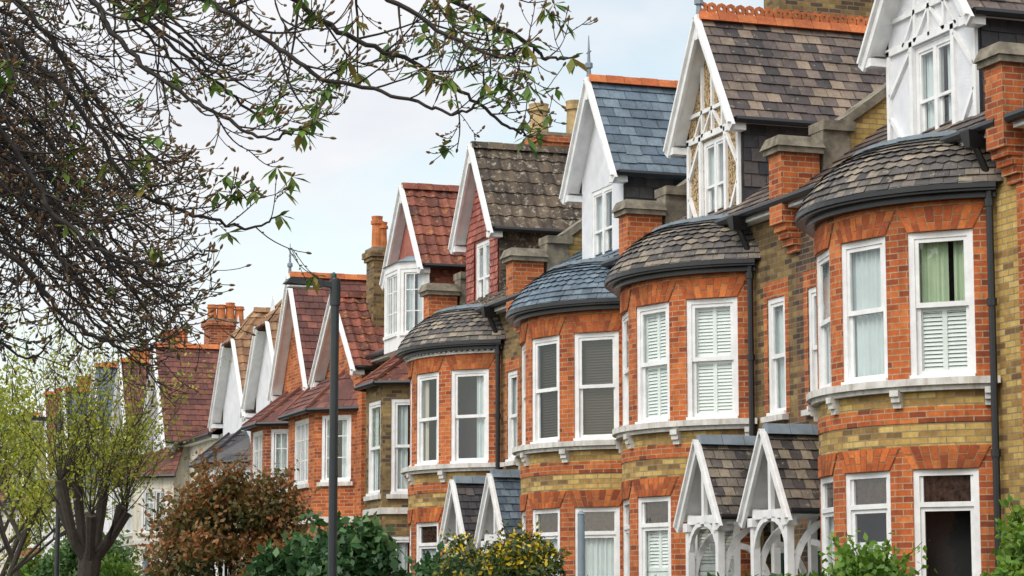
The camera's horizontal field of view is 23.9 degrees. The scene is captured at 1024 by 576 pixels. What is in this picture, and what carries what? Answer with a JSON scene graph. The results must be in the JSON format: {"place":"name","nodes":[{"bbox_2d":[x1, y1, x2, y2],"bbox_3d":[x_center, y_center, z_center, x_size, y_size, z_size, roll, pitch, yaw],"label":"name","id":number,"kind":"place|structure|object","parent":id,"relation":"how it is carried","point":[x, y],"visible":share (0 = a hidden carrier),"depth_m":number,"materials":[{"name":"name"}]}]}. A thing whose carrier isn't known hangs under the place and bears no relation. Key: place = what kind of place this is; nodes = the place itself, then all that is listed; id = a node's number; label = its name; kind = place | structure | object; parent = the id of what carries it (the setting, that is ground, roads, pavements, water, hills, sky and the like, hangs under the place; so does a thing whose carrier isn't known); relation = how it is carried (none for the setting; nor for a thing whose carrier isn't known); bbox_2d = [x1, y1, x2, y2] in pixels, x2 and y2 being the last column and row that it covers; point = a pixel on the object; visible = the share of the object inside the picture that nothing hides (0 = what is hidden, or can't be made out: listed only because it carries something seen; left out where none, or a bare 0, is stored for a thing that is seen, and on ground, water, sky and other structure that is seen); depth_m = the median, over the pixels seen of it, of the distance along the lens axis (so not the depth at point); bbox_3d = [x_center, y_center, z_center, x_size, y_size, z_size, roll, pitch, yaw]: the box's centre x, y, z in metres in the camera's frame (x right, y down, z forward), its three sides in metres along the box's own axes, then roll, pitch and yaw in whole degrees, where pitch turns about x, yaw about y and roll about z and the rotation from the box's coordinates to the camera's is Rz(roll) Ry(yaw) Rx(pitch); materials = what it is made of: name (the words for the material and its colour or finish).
{"place":"outdoors","nodes":[
{"label":"outdoors","id":0,"kind":"place"},
{"bbox_2d":[0,509,19,572],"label":"walls","id":1,"kind":"structure","parent":0,"point":[7,532],"depth_m":99.49,"materials":[{"name":"white paint"}]},
{"bbox_2d":[1,517,19,546],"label":"windows","id":2,"kind":"structure","parent":1,"relation":"attached to","point":[11,527],"depth_m":99.38,"materials":[{"name":"white paint"}]},
{"bbox_2d":[0,412,39,509],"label":"roof","id":3,"kind":"structure","parent":1,"relation":"on","point":[6,506],"depth_m":99.90,"materials":[{"name":"grey stone"}]},
{"bbox_2d":[40,501,62,558],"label":"walls","id":4,"kind":"structure","parent":0,"point":[50,545],"depth_m":88.53,"materials":[{"name":"white stone"}]},
{"bbox_2d":[43,508,65,541],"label":"windows","id":5,"kind":"structure","parent":4,"relation":"attached to","point":[61,538],"depth_m":88.74,"materials":[{"name":"white paint"}]},
{"bbox_2d":[39,388,89,497],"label":"roof","id":6,"kind":"structure","parent":4,"relation":"on","point":[74,401],"depth_m":90.25,"materials":[{"name":"blue stone"}]},
{"bbox_2d":[119,433,222,575],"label":"walls","id":7,"kind":"structure","parent":0,"point":[163,483],"depth_m":72.14,"materials":[{"name":"white stone"}]},
{"bbox_2d":[124,489,167,574],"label":"windows","id":8,"kind":"structure","parent":7,"relation":"attached to","point":[157,493],"depth_m":72.22,"materials":[{"name":"white paint"}]},
{"bbox_2d":[119,342,222,481],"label":"roof","id":9,"kind":"structure","parent":7,"relation":"on","point":[195,412],"depth_m":73.32,"materials":[{"name":"tile"}]},
{"bbox_2d":[160,328,190,343],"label":"chimney","id":10,"kind":"object","parent":9,"relation":"on","point":[181,335],"visible":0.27,"depth_m":82.87,"materials":[{"name":"orange brick"}]},
{"bbox_2d":[201,302,244,344],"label":"chimney","id":11,"kind":"object","parent":9,"relation":"on","point":[213,330],"visible":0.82,"depth_m":76.49,"materials":[{"name":"orange brick"}]},
{"bbox_2d":[238,526,324,575],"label":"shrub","id":12,"kind":"object","parent":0,"point":[276,543],"visible":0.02,"depth_m":44.79,"materials":[{"name":"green plant"}]},
{"bbox_2d":[0,0,763,459],"label":"sky","id":13,"kind":"structure","parent":0,"point":[382,142],"materials":[{"name":"white"}]},
{"bbox_2d":[1016,156,1023,450],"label":"walls","id":14,"kind":"structure","parent":0,"point":[1020,206],"depth_m":28.35,"materials":[{"name":"yellow brick"}]},
{"bbox_2d":[1004,107,1023,127],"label":"roof","id":15,"kind":"structure","parent":14,"relation":"on","point":[1016,117],"depth_m":28.17,"materials":[{"name":"stone"}]},
{"label":"ground","id":16,"kind":"structure","parent":0,"visible":0},
{"bbox_2d":[20,503,41,571],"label":"walls","id":17,"kind":"structure","parent":16,"relation":"on","point":[37,549],"depth_m":93.84,"materials":[{"name":"white paint"}]},
{"bbox_2d":[25,517,41,545],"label":"windows","id":18,"kind":"structure","parent":17,"relation":"attached to","point":[35,533],"depth_m":93.93,"materials":[{"name":"white paint"}]},
{"bbox_2d":[18,391,60,504],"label":"roof","id":19,"kind":"structure","parent":17,"relation":"on","point":[46,415],"depth_m":94.77,"materials":[{"name":"red tile"}]},
{"bbox_2d":[76,375,90,388],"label":"chimney","id":20,"kind":"object","parent":19,"relation":"on","point":[82,381],"visible":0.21,"depth_m":99.04,"materials":[{"name":"orange brick"}]},
{"bbox_2d":[5,540,68,575],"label":"garden shrub","id":21,"kind":"object","parent":16,"relation":"on","point":[24,570],"visible":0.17,"depth_m":73.26,"materials":[{"name":"green plant"}]},
{"bbox_2d":[0,305,79,575],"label":"spring tree","id":22,"kind":"object","parent":16,"relation":"on","point":[3,528],"visible":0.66,"depth_m":62.29,"materials":[{"name":"green plant"}]},
{"bbox_2d":[0,303,92,552],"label":"spring tree","id":23,"kind":"object","parent":16,"relation":"on","point":[22,527],"visible":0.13,"depth_m":69.38,"materials":[{"name":"green plant"}]},
{"bbox_2d":[0,393,116,575],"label":"spring tree","id":24,"kind":"object","parent":16,"relation":"on","point":[13,548],"visible":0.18,"depth_m":80.29,"materials":[{"name":"green plant"}]},
{"bbox_2d":[66,489,93,538],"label":"walls","id":25,"kind":"structure","parent":16,"relation":"on","point":[83,497],"depth_m":83.12,"materials":[{"name":"white stone"}]},
{"bbox_2d":[69,363,116,489],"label":"roof","id":26,"kind":"structure","parent":25,"relation":"on","point":[98,377],"depth_m":83.92,"materials":[{"name":"blue stone"}]},
{"bbox_2d":[130,347,150,358],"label":"chimney","id":27,"kind":"object","parent":26,"relation":"on","point":[143,354],"visible":0.11,"depth_m":88.27,"materials":[{"name":"orange brick"}]},
{"bbox_2d":[0,378,163,575],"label":"spring tree","id":28,"kind":"object","parent":16,"relation":"on","point":[14,567],"visible":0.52,"depth_m":58.95,"materials":[{"name":"green plant"}]},
{"bbox_2d":[30,529,139,575],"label":"garden shrub","id":29,"kind":"object","parent":16,"relation":"on","point":[68,565],"visible":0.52,"depth_m":64.89,"materials":[{"name":"green plant"}]},
{"bbox_2d":[95,481,121,549],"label":"walls","id":30,"kind":"structure","parent":16,"relation":"on","point":[106,528],"depth_m":77.66,"materials":[{"name":"white stone"}]},
{"bbox_2d":[110,491,120,526],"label":"windows","id":31,"kind":"structure","parent":30,"relation":"attached to","point":[111,501],"depth_m":77.70,"materials":[{"name":"white paint"}]},
{"bbox_2d":[89,358,149,483],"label":"roof","id":32,"kind":"structure","parent":30,"relation":"on","point":[126,368],"depth_m":79.34,"materials":[{"name":"tile"}]},
{"bbox_2d":[0,290,231,575],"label":"pollarded tree","id":33,"kind":"object","parent":16,"relation":"on","point":[90,546],"visible":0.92,"depth_m":54.67,"materials":[{"name":"green plant"}]},
{"bbox_2d":[99,547,180,575],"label":"garden shrub","id":34,"kind":"object","parent":16,"relation":"on","point":[116,569],"visible":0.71,"depth_m":56.01,"materials":[{"name":"green plant"}]},
{"bbox_2d":[153,405,188,574],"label":"gable front","id":35,"kind":"structure","parent":16,"relation":"on","point":[183,465],"depth_m":72.48,"materials":[{"name":"white paint"}]},
{"bbox_2d":[126,445,320,575],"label":"red leaf shrub","id":36,"kind":"object","parent":16,"relation":"on","point":[205,533],"visible":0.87,"depth_m":47.18,"materials":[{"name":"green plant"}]},
{"bbox_2d":[198,463,250,569],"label":"walls","id":37,"kind":"structure","parent":16,"relation":"on","point":[214,471],"depth_m":65.30,"materials":[{"name":"white stone"}]},
{"bbox_2d":[199,472,244,575],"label":"windows","id":38,"kind":"structure","parent":37,"relation":"attached to","point":[223,573],"depth_m":65.07,"materials":[{"name":"white paint"}]},
{"bbox_2d":[189,299,281,467],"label":"roof","id":39,"kind":"structure","parent":37,"relation":"on","point":[244,349],"depth_m":65.64,"materials":[{"name":"white wood"}]},
{"bbox_2d":[223,296,274,442],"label":"gable front","id":40,"kind":"structure","parent":16,"relation":"on","point":[232,422],"depth_m":66.90,"materials":[{"name":"white paint"}]},
{"bbox_2d":[249,425,288,540],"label":"walls","id":41,"kind":"structure","parent":16,"relation":"on","point":[266,451],"depth_m":58.49,"materials":[{"name":"orange brick"}]},
{"bbox_2d":[252,429,288,552],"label":"windows","id":42,"kind":"structure","parent":41,"relation":"attached to","point":[279,445],"depth_m":58.49,"materials":[{"name":"white paint"}]},
{"bbox_2d":[240,244,365,430],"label":"roof","id":43,"kind":"structure","parent":41,"relation":"on","point":[302,311],"depth_m":59.44,"materials":[{"name":"tile"}]},
{"bbox_2d":[240,530,321,575],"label":"fatsia shrub","id":44,"kind":"object","parent":16,"relation":"on","point":[274,561],"visible":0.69,"depth_m":40.59,"materials":[{"name":"green plant"}]},
{"bbox_2d":[283,326,302,392],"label":"gable front","id":45,"kind":"structure","parent":16,"relation":"on","point":[292,380],"depth_m":60.08,"materials":[{"name":"orange brick"}]},
{"bbox_2d":[0,0,597,419],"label":"chestnut tree","id":46,"kind":"object","parent":16,"relation":"on","point":[46,206],"visible":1,"depth_m":14.90,"materials":[{"name":"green plant"}]},
{"bbox_2d":[288,411,355,538],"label":"walls","id":47,"kind":"structure","parent":16,"relation":"on","point":[319,502],"depth_m":54.29,"materials":[{"name":"orange brick"}]},
{"bbox_2d":[293,415,350,485],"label":"windows","id":48,"kind":"structure","parent":47,"relation":"attached to","point":[344,446],"depth_m":54.40,"materials":[{"name":"white paint"}]},
{"bbox_2d":[277,291,383,421],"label":"roof","id":49,"kind":"structure","parent":47,"relation":"on","point":[361,335],"depth_m":54.67,"materials":[{"name":"red tile"}]},
{"bbox_2d":[362,216,387,327],"bbox_3d":[-3.036,0.174,55.167,0.610,3.647,0.780,3,-8,-19],"label":"chimney","id":50,"kind":"object","parent":49,"relation":"on","point":[373,256],"visible":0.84,"depth_m":54.96,"materials":[{"name":"brown brick"}]},
{"bbox_2d":[326,332,373,517],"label":"gable front","id":51,"kind":"structure","parent":16,"relation":"on","point":[360,450],"depth_m":53.66,"materials":[{"name":"orange brick"}]},
{"bbox_2d":[290,507,412,575],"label":"fatsia shrub","id":52,"kind":"object","parent":16,"relation":"on","point":[365,547],"visible":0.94,"depth_m":37.77,"materials":[{"name":"green plant"}]},
{"bbox_2d":[363,359,435,541],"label":"walls","id":53,"kind":"structure","parent":16,"relation":"on","point":[389,508],"depth_m":49.46,"materials":[{"name":"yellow brick"}]},
{"bbox_2d":[366,399,409,572],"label":"windows","id":54,"kind":"structure","parent":53,"relation":"attached to","point":[400,434],"depth_m":49.54,"materials":[{"name":"white paint"}]},
{"bbox_2d":[382,256,429,357],"bbox_3d":[-2.297,0.471,51.165,0.650,2.200,2.000,3,-8,-19],"label":"oriel frame","id":55,"kind":"object","parent":53,"relation":"attached to","point":[391,345],"visible":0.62,"depth_m":50.71,"materials":[{"name":"white wood"}]},
{"bbox_2d":[383,268,426,340],"bbox_3d":[-2.218,0.381,51.205,0.798,1.410,1.899,3,-8,-19],"label":"oriel window","id":56,"kind":"structure","parent":55,"relation":"in","point":[412,281],"depth_m":50.69,"materials":[{"name":"white glass"}]},
{"bbox_2d":[354,182,466,391],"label":"roof","id":57,"kind":"structure","parent":53,"relation":"on","point":[425,211],"depth_m":51.33,"materials":[{"name":"red tile"}]},
{"bbox_2d":[398,222,466,283],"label":"gable front","id":58,"kind":"structure","parent":57,"relation":"attached to","point":[440,275],"depth_m":50.75,"materials":[{"name":"tile"}]},
{"bbox_2d":[403,540,481,575],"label":"fatsia shrub","id":59,"kind":"object","parent":16,"relation":"on","point":[429,566],"visible":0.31,"depth_m":35.79,"materials":[{"name":"green plant"}]},
{"bbox_2d":[401,312,520,575],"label":"walls","id":60,"kind":"structure","parent":16,"relation":"on","point":[426,502],"depth_m":46.19,"materials":[{"name":"brown brick"}]},
{"bbox_2d":[418,272,466,319],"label":"party wall parapet","id":61,"kind":"structure","parent":60,"relation":"attached to","point":[438,296],"depth_m":49.50,"materials":[{"name":"orange brick"}]},
{"bbox_2d":[408,369,516,572],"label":"windows and door","id":62,"kind":"structure","parent":60,"relation":"attached to","point":[469,416],"depth_m":46.42,"materials":[{"name":"white paint"}]},
{"bbox_2d":[396,141,581,468],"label":"roof","id":63,"kind":"structure","parent":60,"relation":"on","point":[520,191],"depth_m":47.63,"materials":[{"name":"grey tile"}]},
{"bbox_2d":[468,219,557,300],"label":"gable front","id":64,"kind":"structure","parent":63,"relation":"on","point":[507,240],"depth_m":47.55,"materials":[{"name":"tile"}]},
{"bbox_2d":[466,187,498,303],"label":"hung tiles","id":65,"kind":"object","parent":64,"relation":"attached to","point":[477,231],"visible":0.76,"depth_m":48.51,"materials":[{"name":"red tile"}]},
{"bbox_2d":[519,100,578,146],"bbox_3d":[0.956,-2.088,50.845,1.330,3.789,1.080,3,-8,-19],"label":"chimney","id":66,"kind":"object","parent":60,"relation":"on","point":[559,139],"visible":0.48,"depth_m":50.72,"materials":[{"name":"yellow brick"}]},
{"bbox_2d":[437,476,511,558],"bbox_3d":[-0.880,5.531,44.843,1.600,4.097,1.581,3,-8,-19],"label":"porch","id":67,"kind":"object","parent":16,"relation":"on","point":[462,504],"visible":0.23,"depth_m":44.94,"materials":[{"name":"grey wood"}]},
{"bbox_2d":[473,469,520,552],"bbox_3d":[-0.164,5.263,42.833,1.600,4.097,1.581,3,-8,-19],"label":"porch","id":68,"kind":"object","parent":16,"relation":"on","point":[500,500],"visible":0.42,"depth_m":42.94,"materials":[{"name":"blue wood"}]},
{"bbox_2d":[433,520,571,575],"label":"yellow flowering shrub","id":69,"kind":"object","parent":16,"relation":"on","point":[527,560],"visible":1,"depth_m":32.32,"materials":[{"name":"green plant"}]},
{"bbox_2d":[512,309,622,575],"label":"walls","id":70,"kind":"structure","parent":16,"relation":"on","point":[567,475],"depth_m":40.03,"materials":[{"name":"brown brick"}]},
{"bbox_2d":[499,218,581,337],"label":"party wall parapet","id":71,"kind":"structure","parent":70,"relation":"on","point":[525,267],"depth_m":44.77,"materials":[{"name":"orange brick"}]},
{"bbox_2d":[520,331,619,575],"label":"windows and door","id":72,"kind":"structure","parent":70,"relation":"attached to","point":[596,385],"depth_m":40.02,"materials":[{"name":"white paint"}]},
{"bbox_2d":[505,35,686,328],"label":"roof","id":73,"kind":"structure","parent":70,"relation":"on","point":[630,116],"depth_m":41.62,"materials":[{"name":"blue tile"}]},
{"bbox_2d":[582,121,684,258],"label":"gable front","id":74,"kind":"structure","parent":73,"relation":"attached to","point":[602,196],"depth_m":42.29,"materials":[{"name":"white paint"}]},
{"bbox_2d":[585,569,826,575],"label":"garden hedge","id":75,"kind":"object","parent":16,"relation":"on","point":[802,573],"visible":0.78,"depth_m":25.26,"materials":[{"name":"green plant"}]},
{"bbox_2d":[612,219,799,575],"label":"walls","id":76,"kind":"structure","parent":16,"relation":"on","point":[654,457],"depth_m":35.54,"materials":[{"name":"brown brick"}]},
{"bbox_2d":[611,178,686,254],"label":"party wall parapet","id":77,"kind":"structure","parent":76,"relation":"on","point":[639,219],"depth_m":39.49,"materials":[{"name":"orange brick"}]},
{"bbox_2d":[622,296,785,575],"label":"windows and door","id":78,"kind":"structure","parent":76,"relation":"attached to","point":[712,358],"depth_m":35.72,"materials":[{"name":"white paint"}]},
{"bbox_2d":[604,0,885,435],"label":"roof","id":79,"kind":"structure","parent":76,"relation":"on","point":[780,69],"depth_m":37.43,"materials":[{"name":"grey tile"}]},
{"bbox_2d":[689,60,810,217],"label":"gable front","id":80,"kind":"structure","parent":79,"relation":"attached to","point":[754,169],"depth_m":37.15,"materials":[{"name":"white paint"}]},
{"bbox_2d":[764,0,873,25],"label":"chimney","id":81,"kind":"object","parent":76,"relation":"on","point":[856,8],"visible":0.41,"depth_m":40.92,"materials":[{"name":"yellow brick"}]},
{"bbox_2d":[673,434,780,575],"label":"porch","id":82,"kind":"object","parent":16,"relation":"on","point":[714,482],"visible":0.82,"depth_m":34.40,"materials":[{"name":"wood"}]},
{"bbox_2d":[737,423,820,575],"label":"porch","id":83,"kind":"object","parent":16,"relation":"on","point":[782,489],"visible":0.81,"depth_m":32.37,"materials":[{"name":"wood"}]},
{"bbox_2d":[812,530,937,575],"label":"green shrub","id":84,"kind":"object","parent":16,"relation":"on","point":[864,562],"visible":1,"depth_m":23.69,"materials":[{"name":"green plant"}]},
{"bbox_2d":[795,144,1023,575],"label":"walls","id":85,"kind":"structure","parent":16,"relation":"on","point":[899,424],"depth_m":29.21,"materials":[{"name":"brick"}]},
{"bbox_2d":[759,83,886,254],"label":"party wall parapet","id":86,"kind":"structure","parent":85,"relation":"on","point":[796,163],"depth_m":34.20,"materials":[{"name":"orange brick"}]},
{"bbox_2d":[807,229,980,575],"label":"windows and door","id":87,"kind":"structure","parent":85,"relation":"attached to","point":[943,344],"depth_m":29.42,"materials":[{"name":"white paint"}]},
{"bbox_2d":[774,0,1023,568],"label":"roof","id":88,"kind":"structure","parent":85,"relation":"on","point":[881,167],"depth_m":30.00,"materials":[{"name":"grey tile"}]},
{"bbox_2d":[888,0,1023,138],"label":"gable front","id":89,"kind":"structure","parent":88,"relation":"attached to","point":[933,82],"depth_m":31.25,"materials":[{"name":"white paint"}]},
{"bbox_2d":[972,41,1023,185],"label":"party wall parapet","id":90,"kind":"structure","parent":85,"relation":"attached to","point":[1000,64],"depth_m":28.48,"materials":[{"name":"orange brick"}]},
{"bbox_2d":[980,492,1023,575],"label":"green shrub","id":91,"kind":"object","parent":16,"relation":"on","point":[1010,560],"visible":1,"depth_m":21.77,"materials":[{"name":"green plant"}]},
{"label":"walls","id":92,"kind":"object","parent":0,"visible":0},
{"bbox_2d":[0,461,12,501],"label":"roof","id":93,"kind":"structure","parent":92,"relation":"on","point":[2,491],"depth_m":127.63,"materials":[{"name":"tile"}]},
{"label":"pavement","id":94,"kind":"structure","parent":0,"visible":0},
{"bbox_2d":[31,416,63,575],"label":"street lamp","id":95,"kind":"object","parent":94,"relation":"on","point":[57,546],"visible":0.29,"depth_m":57.29,"materials":[{"name":"paint"},{"name":"black iron"},{"name":"glass"}]},
{"bbox_2d":[142,549,147,575],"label":"sign post","id":96,"kind":"object","parent":94,"relation":"on","point":[144,565],"visible":0.32,"depth_m":49.50,"materials":[{"name":"grey metal"}]},
{"bbox_2d":[283,272,340,575],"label":"street lamp","id":97,"kind":"object","parent":94,"relation":"on","point":[334,284],"visible":0.93,"depth_m":33.09,"materials":[{"name":"metal"}]},
{"bbox_2d":[577,511,584,575],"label":"sign post","id":98,"kind":"object","parent":94,"relation":"on","point":[581,538],"visible":1,"depth_m":27.78,"materials":[{"name":"grey metal"}]}
]}

